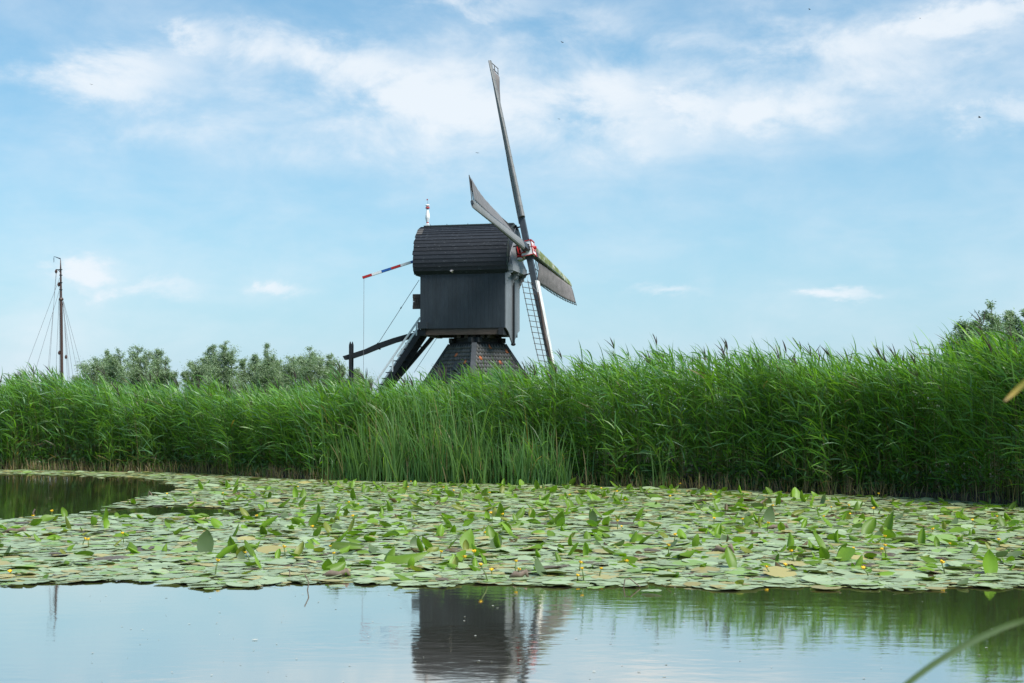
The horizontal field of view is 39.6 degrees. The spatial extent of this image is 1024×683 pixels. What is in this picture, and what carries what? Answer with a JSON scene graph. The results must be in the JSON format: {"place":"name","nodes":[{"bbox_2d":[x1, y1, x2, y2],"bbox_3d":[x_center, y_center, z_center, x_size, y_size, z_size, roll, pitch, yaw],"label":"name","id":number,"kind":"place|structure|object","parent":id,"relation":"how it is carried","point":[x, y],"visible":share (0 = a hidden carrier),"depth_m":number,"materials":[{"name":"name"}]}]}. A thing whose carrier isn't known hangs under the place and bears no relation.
{"place":"outdoors","nodes":[
{"label":"outdoors","id":0,"kind":"place"},
{"bbox_2d":[0,472,1023,682],"bbox_3d":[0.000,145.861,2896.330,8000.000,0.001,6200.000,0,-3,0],"label":"pond water","id":1,"kind":"structure","parent":0,"point":[55,632],"depth_m":11.61,"materials":[{"name":"liquid"}]},
{"bbox_2d":[7,581,36,584],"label":"lily pad","id":2,"kind":"object","parent":1,"relation":"on","point":[26,582],"visible":1,"depth_m":14.75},
{"bbox_2d":[26,256,84,384],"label":"sailing barge","id":3,"kind":"object","parent":1,"relation":"on","point":[60,351],"visible":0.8,"depth_m":86.17,"materials":[{"name":"paint"}]},
{"bbox_2d":[155,579,185,583],"bbox_3d":[-3.534,2.496,14.786,0.380,0.012,0.316,1,-2,-22],"label":"lily pad","id":4,"kind":"object","parent":1,"relation":"on","point":[172,581],"visible":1,"depth_m":14.82,"materials":[{"name":"plant"}]},
{"bbox_2d":[188,584,223,587],"bbox_3d":[-3.118,2.485,14.478,0.367,0.010,0.304,-2,-4,9],"label":"lily pad","id":5,"kind":"object","parent":1,"relation":"on","point":[209,585],"visible":1,"depth_m":14.50,"materials":[{"name":"plant"}]},
{"bbox_2d":[226,582,254,586],"bbox_3d":[-2.772,2.482,14.573,0.304,0.011,0.366,4,-2,-37],"label":"lily pad","id":6,"kind":"object","parent":1,"relation":"on","point":[240,584],"visible":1,"depth_m":14.59,"materials":[{"name":"plant"}]},
{"bbox_2d":[259,577,283,583],"bbox_3d":[-2.495,2.478,14.753,0.251,0.008,0.302,-11,6,-43],"label":"lily pad","id":7,"kind":"object","parent":1,"relation":"on","point":[273,580],"visible":1,"depth_m":14.74,"materials":[{"name":"plant"}]},
{"bbox_2d":[354,578,384,582],"bbox_3d":[-1.482,2.496,14.849,0.313,0.013,0.377,0,-3,30],"label":"lily pad","id":8,"kind":"object","parent":1,"relation":"on","point":[366,580],"visible":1,"depth_m":14.84,"materials":[{"name":"plant"}]},
{"bbox_2d":[395,580,418,582],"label":"lily pad","id":9,"kind":"object","parent":1,"relation":"on","point":[409,581],"visible":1,"depth_m":14.82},
{"bbox_2d":[398,583,419,585],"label":"lily pad","id":10,"kind":"object","parent":1,"relation":"on","point":[404,584],"visible":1,"depth_m":14.55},
{"bbox_2d":[285,363,671,486],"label":"bulrushes","id":11,"kind":"object","parent":1,"relation":"on","point":[398,463],"visible":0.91,"depth_m":35.74,"materials":[{"name":"green plant"}]},
{"bbox_2d":[0,469,1023,586],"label":"lily pads","id":12,"kind":"object","parent":1,"relation":"on","point":[36,568],"visible":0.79,"depth_m":19.46,"materials":[{"name":"plant"}]},
{"bbox_2d":[3,527,26,532],"bbox_3d":[-7.302,2.765,20.909,0.362,0.095,0.068,0,-3,6],"label":"lily root","id":13,"kind":"object","parent":12,"relation":"on","point":[21,529],"visible":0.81,"depth_m":20.88,"materials":[{"name":"plant"}]},
{"bbox_2d":[74,551,93,555],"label":"lily leaf","id":14,"kind":"object","parent":12,"relation":"on","point":[87,553],"visible":0.93,"depth_m":17.42,"materials":[{"name":"plant"}]},
{"bbox_2d":[126,542,137,549],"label":"lily leaf","id":15,"kind":"object","parent":12,"relation":"on","point":[131,545],"visible":0.82,"depth_m":18.23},
{"bbox_2d":[197,530,213,551],"bbox_3d":[-3.877,2.533,17.963,0.224,0.305,0.066,0,-3,4],"label":"lily leaf","id":16,"kind":"object","parent":12,"relation":"on","point":[205,541],"visible":0.95,"depth_m":17.98,"materials":[{"name":"plant"}]},
{"bbox_2d":[215,544,236,558],"bbox_3d":[-3.459,2.550,17.248,0.320,0.062,0.165,-31,-21,-26],"label":"lily leaf","id":17,"kind":"object","parent":12,"relation":"on","point":[224,551],"visible":0.96,"depth_m":17.20,"materials":[{"name":"plant"}]},
{"bbox_2d":[228,536,237,552],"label":"lily leaf","id":18,"kind":"object","parent":12,"relation":"on","point":[231,542],"visible":0.69,"depth_m":17.76,"materials":[{"name":"plant"}]},
{"bbox_2d":[236,546,245,555],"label":"lily leaf","id":19,"kind":"object","parent":12,"relation":"on","point":[242,548],"visible":0.61,"depth_m":17.34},
{"bbox_2d":[237,551,244,558],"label":"lily leaf","id":20,"kind":"object","parent":12,"relation":"on","point":[240,555],"visible":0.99,"depth_m":17.08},
{"bbox_2d":[244,540,255,556],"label":"lily leaf","id":21,"kind":"object","parent":12,"relation":"on","point":[250,550],"visible":0.95,"depth_m":17.44,"materials":[{"name":"plant"}]},
{"bbox_2d":[275,548,280,558],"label":"lily leaf","id":22,"kind":"object","parent":12,"relation":"on","point":[277,553],"visible":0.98,"depth_m":17.27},
{"bbox_2d":[294,542,303,554],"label":"lily leaf","id":23,"kind":"object","parent":12,"relation":"on","point":[299,548],"visible":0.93,"depth_m":17.64,"materials":[{"name":"plant"}]},
{"bbox_2d":[305,543,313,548],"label":"lily leaf","id":24,"kind":"object","parent":12,"relation":"on","point":[309,545],"visible":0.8,"depth_m":18.33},
{"bbox_2d":[322,558,331,569],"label":"lily leaf","id":25,"kind":"object","parent":12,"relation":"on","point":[327,563],"visible":0.65,"depth_m":15.80,"materials":[{"name":"plant"}]},
{"bbox_2d":[326,561,345,570],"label":"lily leaf","id":26,"kind":"object","parent":12,"relation":"on","point":[338,566],"visible":0.83,"depth_m":15.62,"materials":[{"name":"plant"}]},
{"bbox_2d":[322,568,350,576],"bbox_3d":[-1.890,2.487,15.320,0.313,0.094,0.068,0,-3,-3],"label":"lily root","id":27,"kind":"object","parent":12,"relation":"on","point":[333,573],"visible":1,"depth_m":15.29,"materials":[{"name":"plant"}]},
{"bbox_2d":[335,529,347,541],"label":"lily leaf","id":28,"kind":"object","parent":12,"relation":"on","point":[341,537],"visible":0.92,"depth_m":19.29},
{"bbox_2d":[336,545,350,552],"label":"lily leaf","id":29,"kind":"object","parent":12,"relation":"on","point":[344,549],"visible":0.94,"depth_m":17.91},
{"bbox_2d":[329,542,363,549],"bbox_3d":[-2.147,2.647,18.465,0.454,0.109,0.256,-3,13,-3],"label":"lily leaf","id":30,"kind":"object","parent":12,"relation":"on","point":[337,545],"visible":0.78,"depth_m":18.41,"materials":[{"name":"plant"}]},
{"bbox_2d":[368,544,378,552],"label":"lily leaf","id":31,"kind":"object","parent":12,"relation":"on","point":[372,548],"visible":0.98,"depth_m":17.95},
{"bbox_2d":[384,547,394,560],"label":"lily leaf","id":32,"kind":"object","parent":12,"relation":"on","point":[391,552],"visible":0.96,"depth_m":16.88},
{"bbox_2d":[394,573,414,580],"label":"lily leaf","id":33,"kind":"object","parent":12,"relation":"on","point":[401,577],"visible":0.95,"depth_m":14.92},
{"bbox_2d":[385,551,429,563],"bbox_3d":[-1.238,2.560,16.758,0.542,0.129,0.241,-5,-7,-1],"label":"lily leaf","id":34,"kind":"object","parent":12,"relation":"on","point":[401,559],"visible":0.93,"depth_m":16.69,"materials":[{"name":"plant"}]},
{"bbox_2d":[407,556,414,565],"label":"lily leaf","id":35,"kind":"object","parent":12,"relation":"on","point":[411,560],"visible":0.88,"depth_m":16.18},
{"bbox_2d":[410,536,416,547],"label":"lily leaf","id":36,"kind":"object","parent":12,"relation":"on","point":[413,541],"visible":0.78,"depth_m":18.66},
{"bbox_2d":[417,536,423,551],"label":"lily leaf","id":37,"kind":"object","parent":12,"relation":"on","point":[420,546],"visible":0.93,"depth_m":17.90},
{"bbox_2d":[422,536,432,546],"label":"lily leaf","id":38,"kind":"object","parent":12,"relation":"on","point":[426,542],"visible":0.86,"depth_m":18.44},
{"bbox_2d":[427,547,438,552],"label":"lily leaf","id":39,"kind":"object","parent":12,"relation":"on","point":[433,549],"visible":0.95,"depth_m":17.93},
{"bbox_2d":[452,556,458,567],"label":"lily leaf","id":40,"kind":"object","parent":12,"relation":"on","point":[455,561],"visible":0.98,"depth_m":16.20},
{"bbox_2d":[456,550,465,557],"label":"lily leaf","id":41,"kind":"object","parent":12,"relation":"on","point":[461,553],"visible":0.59,"depth_m":17.08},
{"bbox_2d":[462,539,468,549],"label":"lily leaf","id":42,"kind":"object","parent":12,"relation":"on","point":[465,545],"visible":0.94,"depth_m":18.23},
{"bbox_2d":[459,529,474,547],"bbox_3d":[-0.584,2.568,18.473,0.190,0.308,0.057,-5,-30,6],"label":"lily leaf","id":43,"kind":"object","parent":12,"relation":"on","point":[468,535],"visible":0.81,"depth_m":18.50,"materials":[{"name":"plant"}]},
{"bbox_2d":[471,543,479,556],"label":"lily leaf","id":44,"kind":"object","parent":12,"relation":"on","point":[476,553],"visible":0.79,"depth_m":17.32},
{"bbox_2d":[490,535,501,547],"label":"lily leaf","id":45,"kind":"object","parent":12,"relation":"on","point":[492,543],"visible":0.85,"depth_m":18.60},
{"bbox_2d":[493,533,500,547],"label":"lily leaf","id":46,"kind":"object","parent":12,"relation":"on","point":[496,541],"visible":0.98,"depth_m":18.45,"materials":[{"name":"plant"}]},
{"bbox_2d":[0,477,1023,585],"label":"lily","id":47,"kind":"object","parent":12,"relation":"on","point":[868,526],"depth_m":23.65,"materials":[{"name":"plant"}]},
{"bbox_2d":[509,569,528,577],"bbox_3d":[0.074,2.476,15.182,0.216,0.102,0.068,0,-3,-6],"label":"lily root","id":48,"kind":"object","parent":12,"relation":"on","point":[518,574],"visible":1,"depth_m":15.16,"materials":[{"name":"plant"}]},
{"bbox_2d":[534,557,547,575],"bbox_3d":[0.310,2.445,15.376,0.180,0.079,0.248,9,32,-50],"label":"lily leaf","id":49,"kind":"object","parent":12,"relation":"on","point":[539,568],"visible":0.98,"depth_m":15.40,"materials":[{"name":"plant"}]},
{"bbox_2d":[567,543,577,555],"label":"lily leaf","id":50,"kind":"object","parent":12,"relation":"on","point":[573,548],"visible":0.96,"depth_m":17.48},
{"bbox_2d":[583,542,588,555],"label":"lily leaf","id":51,"kind":"object","parent":12,"relation":"on","point":[585,549],"visible":0.95,"depth_m":17.59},
{"bbox_2d":[621,556,637,562],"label":"lily leaf","id":52,"kind":"object","parent":12,"relation":"on","point":[632,559],"visible":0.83,"depth_m":16.68,"materials":[{"name":"plant"}]},
{"bbox_2d":[629,531,636,542],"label":"lily leaf","id":53,"kind":"object","parent":12,"relation":"on","point":[633,539],"visible":0.93,"depth_m":19.12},
{"bbox_2d":[641,568,658,571],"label":"lily leaf","id":54,"kind":"object","parent":12,"relation":"on","point":[650,569],"visible":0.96,"depth_m":15.74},
{"bbox_2d":[679,550,694,557],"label":"lily leaf","id":55,"kind":"object","parent":12,"relation":"on","point":[687,554],"visible":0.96,"depth_m":17.22,"materials":[{"name":"plant"}]},
{"bbox_2d":[692,534,699,546],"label":"lily leaf","id":56,"kind":"object","parent":12,"relation":"on","point":[695,540],"visible":0.94,"depth_m":18.65,"materials":[{"name":"plant"}]},
{"bbox_2d":[711,543,734,552],"bbox_3d":[2.644,2.593,17.854,0.317,0.134,0.068,-2,-3,29],"label":"lily root","id":57,"kind":"object","parent":12,"relation":"on","point":[719,548],"visible":0.75,"depth_m":17.83,"materials":[{"name":"plant"}]},
{"bbox_2d":[725,546,736,567],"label":"lily leaf","id":58,"kind":"object","parent":12,"relation":"on","point":[730,558],"visible":0.99,"depth_m":16.26,"materials":[{"name":"plant"}]},
{"bbox_2d":[740,546,752,553],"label":"lily leaf","id":59,"kind":"object","parent":12,"relation":"on","point":[745,550],"visible":0.98,"depth_m":17.88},
{"bbox_2d":[766,523,788,528],"bbox_3d":[4.029,2.799,21.576,0.362,0.094,0.068,1,-3,-12],"label":"lily root","id":60,"kind":"object","parent":12,"relation":"on","point":[773,526],"visible":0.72,"depth_m":21.54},
{"bbox_2d":[787,533,793,546],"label":"lily leaf","id":61,"kind":"object","parent":12,"relation":"on","point":[790,541],"visible":0.91,"depth_m":18.57,"materials":[{"name":"plant"}]},
{"bbox_2d":[804,560,821,563],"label":"lily leaf","id":62,"kind":"object","parent":12,"relation":"on","point":[811,562],"visible":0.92,"depth_m":16.56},
{"bbox_2d":[813,531,825,547],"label":"lily leaf","id":63,"kind":"object","parent":12,"relation":"on","point":[820,542],"visible":0.83,"depth_m":18.20,"materials":[{"name":"plant"}]},
{"bbox_2d":[819,547,829,558],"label":"lily leaf","id":64,"kind":"object","parent":12,"relation":"on","point":[824,553],"visible":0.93,"depth_m":17.06,"materials":[{"name":"plant"}]},
{"bbox_2d":[836,546,855,560],"bbox_3d":[3.988,2.522,16.962,0.249,0.071,0.342,-11,24,26],"label":"lily leaf","id":65,"kind":"object","parent":12,"relation":"on","point":[846,553],"visible":0.98,"depth_m":16.96,"materials":[{"name":"plant"}]},
{"bbox_2d":[855,555,862,565],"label":"lily leaf","id":66,"kind":"object","parent":12,"relation":"on","point":[859,561],"visible":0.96,"depth_m":16.14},
{"bbox_2d":[864,553,876,557],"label":"lily leaf","id":67,"kind":"object","parent":12,"relation":"on","point":[871,555],"visible":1,"depth_m":17.09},
{"bbox_2d":[874,571,894,575],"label":"lily leaf","id":68,"kind":"object","parent":12,"relation":"on","point":[884,573],"visible":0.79,"depth_m":15.37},
{"bbox_2d":[918,528,925,543],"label":"lily leaf","id":69,"kind":"object","parent":12,"relation":"on","point":[921,537],"visible":0.96,"depth_m":19.16,"materials":[{"name":"plant"}]},
{"bbox_2d":[917,567,933,571],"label":"lily leaf","id":70,"kind":"object","parent":12,"relation":"on","point":[926,568],"visible":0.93,"depth_m":15.80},
{"bbox_2d":[920,556,936,562],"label":"lily leaf","id":71,"kind":"object","parent":12,"relation":"on","point":[928,559],"visible":0.88,"depth_m":16.71,"materials":[{"name":"plant"}]},
{"bbox_2d":[934,536,939,546],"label":"lily leaf","id":72,"kind":"object","parent":12,"relation":"on","point":[936,541],"visible":0.98,"depth_m":18.79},
{"bbox_2d":[941,538,958,545],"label":"lily leaf","id":73,"kind":"object","parent":12,"relation":"on","point":[952,542],"visible":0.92,"depth_m":18.73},
{"bbox_2d":[970,544,978,553],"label":"lily leaf","id":74,"kind":"object","parent":12,"relation":"on","point":[974,549],"visible":0.99,"depth_m":17.84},
{"bbox_2d":[983,549,997,572],"bbox_3d":[5.247,2.425,15.609,0.193,0.288,0.075,1,-3,-15],"label":"lily leaf","id":75,"kind":"object","parent":12,"relation":"on","point":[990,563],"visible":0.98,"depth_m":15.63,"materials":[{"name":"plant"}]},
{"bbox_2d":[995,551,1007,556],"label":"lily leaf","id":76,"kind":"object","parent":12,"relation":"on","point":[1002,554],"visible":0.85,"depth_m":17.27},
{"bbox_2d":[1006,551,1022,557],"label":"lily leaf","id":77,"kind":"object","parent":12,"relation":"on","point":[1016,554],"visible":0.83,"depth_m":17.36,"materials":[{"name":"plant"}]},
{"bbox_2d":[0,457,1023,506],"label":"dead stalks","id":78,"kind":"object","parent":1,"relation":"on","point":[217,470],"visible":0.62,"depth_m":34.27,"materials":[{"name":"brown plant"}]},
{"bbox_2d":[514,582,538,584],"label":"lily pad","id":79,"kind":"object","parent":1,"relation":"on","point":[523,583],"visible":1,"depth_m":14.67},
{"bbox_2d":[542,581,569,584],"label":"lily pad","id":80,"kind":"object","parent":1,"relation":"on","point":[558,582],"visible":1,"depth_m":14.66,"materials":[{"name":"plant"}]},
{"bbox_2d":[571,582,589,585],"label":"lily pad","id":81,"kind":"object","parent":1,"relation":"on","point":[579,584],"visible":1,"depth_m":14.59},
{"bbox_2d":[597,581,619,585],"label":"lily pad","id":82,"kind":"object","parent":1,"relation":"on","point":[610,583],"visible":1,"depth_m":14.63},
{"bbox_2d":[618,580,646,583],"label":"lily pad","id":83,"kind":"object","parent":1,"relation":"on","point":[638,581],"visible":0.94,"depth_m":14.77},
{"bbox_2d":[684,582,701,585],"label":"lily pad","id":84,"kind":"object","parent":1,"relation":"on","point":[692,583],"visible":1,"depth_m":14.55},
{"bbox_2d":[689,579,719,582],"bbox_3d":[1.977,2.503,14.825,0.369,0.010,0.307,-2,-3,10],"label":"lily pad","id":85,"kind":"object","parent":1,"relation":"on","point":[700,580],"visible":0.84,"depth_m":14.90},
{"bbox_2d":[731,585,752,589],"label":"lily pad","id":86,"kind":"object","parent":1,"relation":"on","point":[745,587],"visible":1,"depth_m":14.31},
{"bbox_2d":[765,580,793,582],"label":"lily pad","id":87,"kind":"object","parent":1,"relation":"on","point":[774,581],"visible":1,"depth_m":14.73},
{"bbox_2d":[810,585,840,588],"bbox_3d":[3.160,2.468,14.308,0.313,0.012,0.260,-1,-1,15],"label":"lily pad","id":88,"kind":"object","parent":1,"relation":"on","point":[824,587],"visible":1,"depth_m":14.28,"materials":[{"name":"plant"}]},
{"bbox_2d":[815,580,836,584],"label":"lily pad","id":89,"kind":"object","parent":1,"relation":"on","point":[825,582],"visible":1,"depth_m":14.69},
{"bbox_2d":[839,580,867,583],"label":"lily pad","id":90,"kind":"object","parent":1,"relation":"on","point":[848,581],"visible":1,"depth_m":14.74,"materials":[{"name":"plant"}]},
{"bbox_2d":[978,584,1012,587],"bbox_3d":[4.896,2.484,14.450,0.376,0.011,0.312,-1,-4,37],"label":"lily pad","id":91,"kind":"object","parent":1,"relation":"on","point":[996,585],"visible":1,"depth_m":14.43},
{"bbox_2d":[0,0,1023,408],"label":"sky","id":92,"kind":"structure","parent":0,"point":[698,173],"materials":[{"name":"blue"}]},
{"bbox_2d":[2,440,1023,506],"bbox_3d":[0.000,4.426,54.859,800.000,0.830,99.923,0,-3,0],"label":"meadow","id":93,"kind":"structure","parent":0,"point":[934,495],"depth_m":32.43,"materials":[{"name":"plant"}]},
{"bbox_2d":[343,60,576,435],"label":"windmill","id":94,"kind":"object","parent":93,"relation":"on","point":[469,307],"visible":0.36,"depth_m":64.08,"materials":[{"name":"grey wood"}]},
{"bbox_2d":[0,449,1019,503],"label":"bank weeds","id":95,"kind":"object","parent":93,"relation":"on","point":[254,463],"visible":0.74,"depth_m":33.55,"materials":[{"name":"green plant"}]},
{"bbox_2d":[0,311,1023,504],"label":"common reeds","id":96,"kind":"object","parent":93,"relation":"on","point":[836,421],"visible":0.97,"depth_m":33.88,"materials":[{"name":"green plant"}]},
{"bbox_2d":[924,299,1020,410],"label":"willow tree","id":97,"kind":"object","parent":93,"relation":"on","point":[994,323],"visible":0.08,"depth_m":59.67,"materials":[{"name":"green plant"}]},
{"bbox_2d":[1000,307,1023,350],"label":"willow tree","id":98,"kind":"object","parent":93,"relation":"on","point":[1011,316],"visible":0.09,"depth_m":61.46,"materials":[{"name":"green plant"}]},
{"bbox_2d":[91,593,987,682],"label":"floating specks","id":99,"kind":"object","parent":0,"point":[415,661],"visible":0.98,"depth_m":11.12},
{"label":"near bank","id":100,"kind":"structure","parent":0,"visible":0},
{"bbox_2d":[904,380,1023,682],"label":"reed","id":101,"kind":"object","parent":100,"relation":"on","point":[963,645],"visible":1,"depth_m":2.28,"materials":[{"name":"plant"}]},
{"bbox_3d":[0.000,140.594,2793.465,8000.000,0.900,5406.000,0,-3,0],"label":"far meadow","id":102,"kind":"structure","parent":0,"visible":0},
{"bbox_2d":[70,355,109,388],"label":"willow tree","id":103,"kind":"object","parent":102,"relation":"on","point":[95,370],"visible":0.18,"depth_m":103.56,"materials":[{"name":"green plant"}]},
{"bbox_2d":[88,349,122,380],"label":"willow tree","id":104,"kind":"object","parent":102,"relation":"on","point":[106,356],"visible":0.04,"depth_m":107.62,"materials":[{"name":"green plant"}]},
{"bbox_2d":[73,344,181,398],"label":"willow tree","id":105,"kind":"object","parent":102,"relation":"on","point":[138,370],"visible":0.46,"depth_m":102.32,"materials":[{"name":"green plant"}]},
{"bbox_2d":[180,343,236,392],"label":"willow tree","id":106,"kind":"object","parent":102,"relation":"on","point":[194,368],"visible":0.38,"depth_m":105.42,"materials":[{"name":"green plant"}]},
{"bbox_2d":[200,340,252,398],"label":"willow tree","id":107,"kind":"object","parent":102,"relation":"on","point":[225,372],"visible":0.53,"depth_m":103.00,"materials":[{"name":"green plant"}]},
{"bbox_2d":[232,353,274,395],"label":"willow tree","id":108,"kind":"object","parent":102,"relation":"on","point":[243,375],"visible":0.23,"depth_m":106.95,"materials":[{"name":"green plant"}]},
{"bbox_2d":[248,342,290,397],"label":"willow tree","id":109,"kind":"object","parent":102,"relation":"on","point":[272,365],"visible":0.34,"depth_m":103.88,"materials":[{"name":"green plant"}]},
{"bbox_2d":[277,354,305,393],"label":"willow tree","id":110,"kind":"object","parent":102,"relation":"on","point":[286,369],"visible":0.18,"depth_m":107.54,"materials":[{"name":"green plant"}]},
{"bbox_2d":[286,345,335,394],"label":"willow tree","id":111,"kind":"object","parent":102,"relation":"on","point":[313,361],"visible":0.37,"depth_m":103.45,"materials":[{"name":"green plant"}]},
{"bbox_2d":[318,353,366,404],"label":"willow tree","id":112,"kind":"object","parent":102,"relation":"on","point":[332,363],"visible":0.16,"depth_m":104.90,"materials":[{"name":"green plant"}]},
{"bbox_2d":[348,367,374,401],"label":"willow tree","id":113,"kind":"object","parent":102,"relation":"on","point":[357,372],"visible":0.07,"depth_m":107.98,"materials":[{"name":"green plant"}]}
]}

